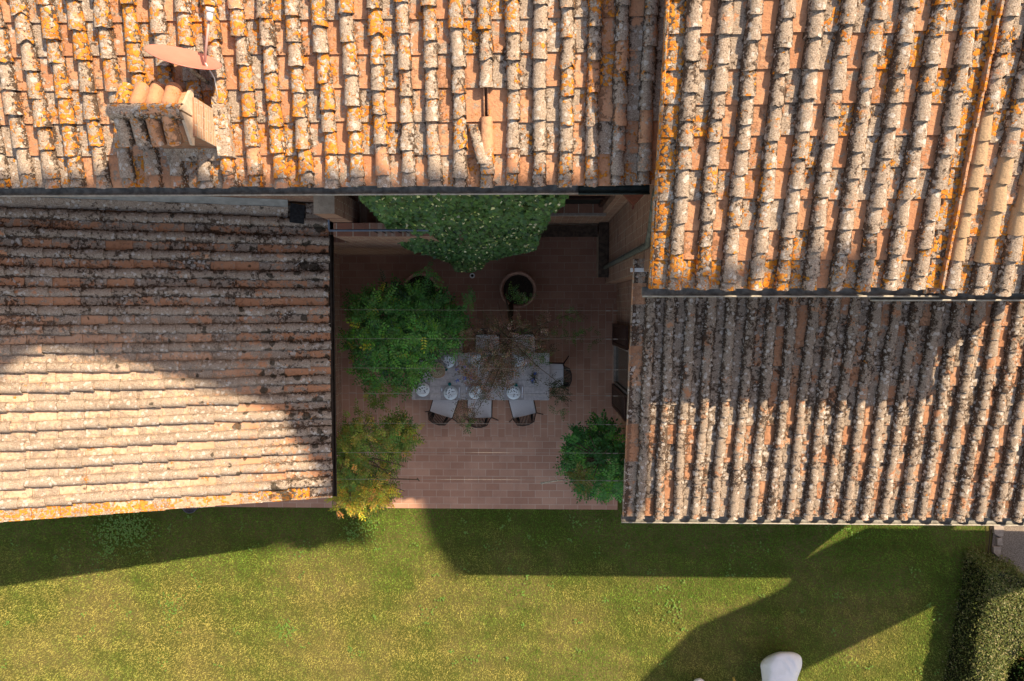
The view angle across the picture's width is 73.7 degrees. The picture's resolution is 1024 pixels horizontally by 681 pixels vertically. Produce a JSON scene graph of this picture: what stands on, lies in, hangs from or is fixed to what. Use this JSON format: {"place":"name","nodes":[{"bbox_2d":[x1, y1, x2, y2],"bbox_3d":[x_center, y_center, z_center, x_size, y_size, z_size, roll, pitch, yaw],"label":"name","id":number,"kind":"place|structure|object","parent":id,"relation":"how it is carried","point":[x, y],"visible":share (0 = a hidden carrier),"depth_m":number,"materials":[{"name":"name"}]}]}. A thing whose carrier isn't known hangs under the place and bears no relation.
{"place":"outdoors","nodes":[
{"label":"outdoors","id":0,"kind":"place"},
{"bbox_2d":[0,196,341,522],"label":"brick house","id":1,"kind":"structure","parent":0,"point":[160,353],"depth_m":10.54,"materials":[{"name":"tile"}]},
{"bbox_2d":[0,0,664,223],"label":"brick house","id":2,"kind":"structure","parent":0,"point":[353,99],"depth_m":7.53,"materials":[{"name":"tile"}]},
{"bbox_2d":[105,82,236,161],"bbox_3d":[-3.615,-2.347,7.414,0.925,1.141,0.672,0,93,1],"label":"chimney","id":3,"kind":"object","parent":2,"relation":"on","point":[170,116],"visible":0.99,"depth_m":7.03,"materials":[{"name":"brick"}]},
{"bbox_2d":[145,6,221,101],"bbox_3d":[-3.259,-2.969,7.149,0.798,0.830,0.656,-28,92,3],"label":"satellite dish","id":4,"kind":"object","parent":2,"relation":"on","point":[190,60],"visible":1,"depth_m":7.13,"materials":[{"name":"paint"}]},
{"bbox_2d":[565,195,610,206],"bbox_3d":[1.151,-2.399,11.323,0.898,1.900,0.100,0,93,1],"label":"window","id":5,"kind":"structure","parent":2,"relation":"in","point":[600,200],"depth_m":11.77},
{"bbox_2d":[215,237,617,509],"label":"patio","id":6,"kind":"structure","parent":0,"point":[519,465],"depth_m":14.47,"materials":[{"name":"brown tile"}]},
{"bbox_2d":[182,508,197,512],"bbox_3d":[-6.804,3.478,14.571,0.330,0.362,0.330,0,93,1],"label":"round bin","id":7,"kind":"object","parent":6,"relation":"on","point":[189,510],"visible":0.23,"depth_m":14.44,"materials":[{"name":"metal"}]},
{"bbox_2d":[324,372,424,520],"bbox_3d":[-2.571,1.998,13.231,1.762,2.712,2.745,22,93,0],"label":"wisteria","id":8,"kind":"object","parent":6,"relation":"on","point":[361,487],"visible":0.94,"depth_m":12.21,"materials":[{"name":"green plant"}]},
{"bbox_2d":[313,196,492,254],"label":"terrace","id":9,"kind":"structure","parent":6,"relation":"on","point":[359,229],"depth_m":10.68,"materials":[{"name":"brick"}]},
{"bbox_2d":[358,193,568,272],"bbox_3d":[-0.620,-1.705,11.110,2.773,6.485,0.957,0,93,1],"label":"ivy","id":10,"kind":"object","parent":9,"relation":"attached to","point":[517,224],"visible":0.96,"depth_m":9.91,"materials":[{"name":"green plant"}]},
{"bbox_2d":[402,272,437,296],"bbox_3d":[-1.855,-1.028,14.086,0.738,0.635,0.738,0,93,1],"label":"terracotta pot","id":11,"kind":"object","parent":6,"relation":"on","point":[411,278],"visible":0.21,"depth_m":13.86,"materials":[{"name":"ceramic"}]},
{"bbox_2d":[335,259,476,402],"bbox_3d":[-1.959,-0.164,12.851,2.675,2.243,2.698,0,93,1],"label":"wisteria","id":12,"kind":"object","parent":11,"relation":"in","point":[425,322],"visible":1,"depth_m":12.27,"materials":[{"name":"green plant"}]},
{"bbox_2d":[425,400,458,425],"bbox_3d":[-1.410,1.355,14.088,0.749,0.846,0.660,18,93,0],"label":"dining chair","id":13,"kind":"object","parent":6,"relation":"on","point":[443,407],"visible":0.78,"depth_m":14.04,"materials":[{"name":"fabric"}]},
{"bbox_2d":[439,325,470,352],"bbox_3d":[-1.256,0.009,14.019,0.749,0.846,0.660,0,93,1],"label":"dining chair","id":14,"kind":"object","parent":6,"relation":"on","point":[462,345],"visible":0.05,"depth_m":13.98,"materials":[{"name":"wicker"}]},
{"bbox_2d":[412,353,548,399],"bbox_3d":[-0.628,0.707,14.089,2.770,0.738,0.946,0,93,1],"label":"dining table","id":15,"kind":"object","parent":6,"relation":"on","point":[532,391],"visible":0.43,"depth_m":13.71,"materials":[{"name":"grey wood"}]},
{"bbox_2d":[415,380,429,398],"bbox_3d":[-1.798,0.985,13.758,0.300,0.004,0.400,0,93,1],"label":"placemat","id":16,"kind":"object","parent":15,"relation":"on","point":[426,396],"visible":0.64,"depth_m":13.76,"materials":[{"name":"fabric"}]},
{"bbox_2d":[416,382,429,396],"bbox_3d":[-1.798,0.986,13.741,0.288,0.028,0.288,41,93,-1],"label":"dinner plate","id":17,"kind":"object","parent":16,"relation":"on","point":[424,391],"visible":0.88,"depth_m":13.74,"materials":[{"name":"white ceramic"}]},
{"bbox_2d":[429,362,444,377],"bbox_3d":[-1.481,0.588,13.626,0.319,0.212,0.319,0,93,1],"label":"straw tray","id":18,"kind":"object","parent":15,"relation":"on","point":[439,372],"visible":0.88,"depth_m":13.55,"materials":[{"name":"beige wicker"}]},
{"bbox_2d":[438,353,457,367],"bbox_3d":[-1.283,0.407,13.718,0.400,0.004,0.300,0,93,1],"label":"placemat","id":19,"kind":"object","parent":15,"relation":"on","point":[454,366],"visible":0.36,"depth_m":13.71,"materials":[{"name":"fabric"}]},
{"bbox_2d":[441,354,454,367],"bbox_3d":[-1.283,0.408,13.701,0.288,0.028,0.288,-17,92,2],"label":"dinner plate","id":20,"kind":"object","parent":19,"relation":"on","point":[446,362],"visible":0.84,"depth_m":13.70,"materials":[{"name":"white ceramic"}]},
{"bbox_2d":[441,385,460,399],"bbox_3d":[-1.236,1.050,13.748,0.400,0.004,0.300,0,93,1],"label":"placemat","id":21,"kind":"object","parent":15,"relation":"on","point":[457,387],"visible":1,"depth_m":13.74,"materials":[{"name":"fabric"}]},
{"bbox_2d":[443,386,457,399],"bbox_3d":[-1.237,1.051,13.731,0.288,0.028,0.288,-28,92,3],"label":"dinner plate","id":22,"kind":"object","parent":21,"relation":"on","point":[450,392],"visible":1,"depth_m":13.73,"materials":[{"name":"white ceramic"}]},
{"bbox_2d":[453,365,473,382],"bbox_3d":[-0.936,0.650,13.527,0.473,0.389,0.385,0,93,1],"label":"flower vase","id":23,"kind":"object","parent":15,"relation":"on","point":[463,373],"visible":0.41,"depth_m":13.46,"materials":[{"name":"grey"}]},
{"bbox_2d":[466,384,485,398],"bbox_3d":[-0.733,1.033,13.735,0.400,0.004,0.300,0,93,1],"label":"placemat","id":24,"kind":"object","parent":15,"relation":"on","point":[467,393],"visible":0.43,"depth_m":13.74,"materials":[{"name":"fabric"}]},
{"bbox_2d":[468,385,481,398],"bbox_3d":[-0.733,1.034,13.718,0.288,0.028,0.288,38,93,-1],"label":"dinner plate","id":25,"kind":"object","parent":24,"relation":"on","point":[472,395],"visible":0.49,"depth_m":13.71,"materials":[{"name":"white ceramic"}]},
{"bbox_2d":[468,352,487,366],"bbox_3d":[-0.690,0.390,13.703,0.400,0.004,0.300,0,93,1],"label":"placemat","id":26,"kind":"object","parent":15,"relation":"on","point":[469,361],"visible":0.29,"depth_m":13.70,"materials":[{"name":"fabric"}]},
{"bbox_2d":[470,353,483,366],"bbox_3d":[-0.690,0.391,13.686,0.288,0.028,0.288,10,93,1],"label":"dinner plate","id":27,"kind":"object","parent":26,"relation":"on","point":[479,354],"visible":0.33,"depth_m":13.68,"materials":[{"name":"white ceramic"}]},
{"bbox_2d":[504,385,523,399],"bbox_3d":[0.033,1.040,13.717,0.400,0.004,0.300,0,93,1],"label":"placemat","id":28,"kind":"object","parent":15,"relation":"on","point":[521,397],"visible":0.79,"depth_m":13.72,"materials":[{"name":"fabric"}]},
{"bbox_2d":[507,386,520,399],"bbox_3d":[0.033,1.041,13.700,0.288,0.028,0.288,-9,93,2],"label":"dinner plate","id":29,"kind":"object","parent":28,"relation":"on","point":[514,393],"visible":0.91,"depth_m":13.70,"materials":[{"name":"white ceramic"}]},
{"bbox_2d":[507,352,526,366],"bbox_3d":[0.107,0.389,13.684,0.400,0.004,0.300,0,93,1],"label":"placemat","id":30,"kind":"object","parent":15,"relation":"on","point":[524,359],"visible":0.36,"depth_m":13.68,"materials":[{"name":"fabric"}]},
{"bbox_2d":[510,353,523,366],"bbox_3d":[0.106,0.390,13.667,0.288,0.028,0.288,31,93,0],"label":"dinner plate","id":31,"kind":"object","parent":30,"relation":"on","point":[514,355],"visible":0.48,"depth_m":13.66,"materials":[{"name":"white ceramic"}]},
{"bbox_2d":[527,372,541,385],"bbox_3d":[0.421,0.758,13.490,0.278,0.408,0.303,-40,91,3],"label":"flower vase","id":32,"kind":"object","parent":15,"relation":"on","point":[533,377],"visible":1,"depth_m":13.42,"materials":[{"name":"blue glass"}]},
{"bbox_2d":[464,400,498,427],"bbox_3d":[-0.665,1.403,14.072,0.749,0.846,0.660,0,93,1],"label":"dining chair","id":33,"kind":"object","parent":6,"relation":"on","point":[485,410],"visible":0.59,"depth_m":14.02,"materials":[{"name":"fabric"}]},
{"bbox_2d":[471,327,504,352],"bbox_3d":[-0.501,0.060,14.003,0.749,0.846,0.660,0,93,1],"label":"dining chair","id":34,"kind":"object","parent":6,"relation":"on","point":[479,343],"visible":0.41,"depth_m":13.95,"materials":[{"name":"fabric"}]},
{"bbox_2d":[500,271,535,307],"bbox_3d":[0.131,-1.041,14.037,0.738,0.635,0.738,0,93,1],"label":"terracotta pot","id":35,"kind":"object","parent":6,"relation":"on","point":[524,281],"visible":0.91,"depth_m":13.82,"materials":[{"name":"ceramic"}]},
{"bbox_2d":[421,284,600,433],"bbox_3d":[-0.143,0.453,12.927,2.951,1.972,3.120,25,93,0],"label":"wisteria","id":36,"kind":"object","parent":35,"relation":"in","point":[510,342],"visible":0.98,"depth_m":12.47,"materials":[{"name":"plant"}]},
{"bbox_2d":[506,327,540,352],"bbox_3d":[0.227,0.060,13.986,0.749,0.846,0.660,0,93,1],"label":"dining chair","id":37,"kind":"object","parent":6,"relation":"on","point":[524,343],"visible":0.31,"depth_m":13.93,"materials":[{"name":"fabric"}]},
{"bbox_2d":[508,400,542,425],"bbox_3d":[0.220,1.363,14.049,0.749,0.846,0.660,-13,92,2],"label":"dining chair","id":38,"kind":"object","parent":6,"relation":"on","point":[520,408],"visible":0.83,"depth_m":14.00,"materials":[{"name":"fabric"}]},
{"bbox_2d":[549,356,571,390],"bbox_3d":[0.873,0.714,14.002,0.660,0.846,0.749,0,93,1],"label":"dining chair","id":39,"kind":"object","parent":6,"relation":"on","point":[557,369],"visible":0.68,"depth_m":13.95,"materials":[{"name":"fabric"}]},
{"bbox_2d":[540,223,608,277],"bbox_3d":[1.162,-1.821,13.963,1.550,0.657,1.090,0,93,1],"label":"stone ledge","id":40,"kind":"object","parent":6,"relation":"on","point":[600,232],"visible":0.82,"depth_m":13.81,"materials":[{"name":"stone"}]},
{"bbox_2d":[552,409,625,504],"bbox_3d":[1.596,2.203,13.234,1.646,2.533,1.928,0,93,1],"label":"round bush","id":41,"kind":"object","parent":6,"relation":"on","point":[583,460],"visible":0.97,"depth_m":12.52,"materials":[{"name":"green plant"}]},
{"bbox_2d":[0,460,993,680],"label":"ground","id":42,"kind":"structure","parent":0,"point":[502,661],"depth_m":14.73,"materials":[{"name":"plant"}]},
{"bbox_2d":[1,513,941,674],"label":"clover","id":43,"kind":"object","parent":42,"relation":"on","point":[139,527],"visible":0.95,"depth_m":14.77,"materials":[{"name":"green plant"}]},
{"bbox_2d":[760,652,801,680],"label":"furniture cover","id":44,"kind":"object","parent":42,"relation":"on","point":[781,666],"visible":1,"depth_m":13.64,"materials":[{"name":"white fabric"}]},
{"bbox_2d":[612,259,1023,525],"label":"brick house","id":45,"kind":"structure","parent":42,"relation":"on","point":[810,410],"depth_m":10.01,"materials":[{"name":"tile"}]},
{"bbox_2d":[335,309,617,310],"bbox_3d":[-0.459,-0.510,11.690,5.199,0.052,0.042,0,93,1],"label":"trellis wire","id":46,"kind":"object","parent":45,"relation":"attached to","point":[537,310],"visible":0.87,"depth_m":11.67,"materials":[{"name":"grey metal"}]},
{"bbox_2d":[337,452,617,453],"bbox_3d":[-0.475,1.938,11.808,5.230,0.052,0.040,0,93,1],"label":"trellis wire","id":47,"kind":"object","parent":45,"relation":"attached to","point":[427,452],"visible":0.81,"depth_m":11.85,"materials":[{"name":"grey metal"}]},
{"bbox_2d":[365,393,617,395],"bbox_3d":[-0.468,0.940,11.760,5.217,0.052,0.040,0,93,1],"label":"trellis wire","id":48,"kind":"object","parent":45,"relation":"attached to","point":[486,394],"visible":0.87,"depth_m":11.78,"materials":[{"name":"grey metal"}]},
{"bbox_2d":[440,423,620,424],"bbox_3d":[-0.471,1.442,11.784,5.223,0.052,0.040,0,93,1],"label":"trellis wire","id":49,"kind":"object","parent":45,"relation":"attached to","point":[490,423],"visible":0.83,"depth_m":11.81,"materials":[{"name":"grey metal"}]},
{"bbox_2d":[444,479,617,480],"bbox_3d":[-0.478,2.414,11.831,5.236,0.052,0.040,0,93,1],"label":"trellis wire","id":50,"kind":"object","parent":45,"relation":"attached to","point":[494,479],"visible":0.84,"depth_m":11.85,"materials":[{"name":"grey metal"}]},
{"bbox_2d":[390,478,419,480],"bbox_3d":[-1.855,2.405,11.828,0.525,0.039,0.069,0,93,1],"label":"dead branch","id":51,"kind":"object","parent":50,"relation":"attached to","point":[404,479],"visible":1,"depth_m":11.83,"materials":[{"name":"wood"}]},
{"bbox_2d":[541,475,566,483],"bbox_3d":[0.719,2.382,11.738,0.467,0.093,0.148,-7,93,2],"label":"dead branch","id":52,"kind":"object","parent":50,"relation":"attached to","point":[552,481],"visible":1,"depth_m":11.76,"materials":[{"name":"brown wood"}]},
{"bbox_2d":[444,368,617,369],"bbox_3d":[-0.465,0.494,11.738,5.211,0.052,0.046,0,93,1],"label":"trellis wire","id":53,"kind":"object","parent":45,"relation":"attached to","point":[577,369],"visible":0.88,"depth_m":11.71,"materials":[{"name":"grey metal"}]},
{"bbox_2d":[613,345,628,394],"bbox_3d":[2.137,0.534,13.324,0.057,2.100,0.849,0,93,1],"label":"french window","id":54,"kind":"structure","parent":45,"relation":"in","point":[620,356],"depth_m":13.47,"materials":[{"name":"grey glass"}]},
{"bbox_2d":[942,546,1023,680],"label":"hedge","id":55,"kind":"object","parent":42,"relation":"on","point":[986,642],"visible":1,"depth_m":13.83,"materials":[{"name":"green plant"}]},
{"bbox_2d":[605,0,1023,300],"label":"brick house","id":56,"kind":"structure","parent":0,"point":[872,150],"depth_m":6.93,"materials":[{"name":"tile"}]},
{"bbox_2d":[603,189,653,268],"bbox_3d":[1.781,-1.643,11.087,0.100,6.375,0.704,-3,93,2],"label":"downpipe","id":57,"kind":"object","parent":56,"relation":"attached to","point":[639,249],"visible":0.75,"depth_m":9.10,"materials":[{"name":"metal"}]},
{"bbox_2d":[991,526,1023,571],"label":"gravel path","id":58,"kind":"structure","parent":0,"point":[1012,547],"depth_m":14.37,"materials":[{"name":"beige gravel"}]},
{"bbox_2d":[992,546,1000,556],"bbox_3d":[10.186,4.429,14.360,0.161,0.060,0.220,0,93,1],"label":"edging stone","id":59,"kind":"object","parent":58,"relation":"on","point":[996,550],"visible":1,"depth_m":14.33,"materials":[{"name":"beige stone"}]},
{"bbox_2d":[992,526,1003,536],"bbox_3d":[10.206,3.970,14.338,0.214,0.060,0.298,0,93,1],"label":"edging stone","id":60,"kind":"object","parent":58,"relation":"on","point":[998,531],"visible":0.7,"depth_m":14.31,"materials":[{"name":"beige stone"}]},
{"bbox_2d":[995,537,1002,545],"bbox_3d":[10.234,4.218,14.349,0.110,0.060,0.168,-8,93,2],"label":"edging stone","id":61,"kind":"object","parent":58,"relation":"on","point":[999,541],"visible":1,"depth_m":14.32,"materials":[{"name":"beige stone"}]},
{"bbox_2d":[1004,644,1023,680],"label":"round bush","id":62,"kind":"object","parent":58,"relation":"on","point":[1016,673],"visible":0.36,"depth_m":14.06,"materials":[{"name":"green plant"}]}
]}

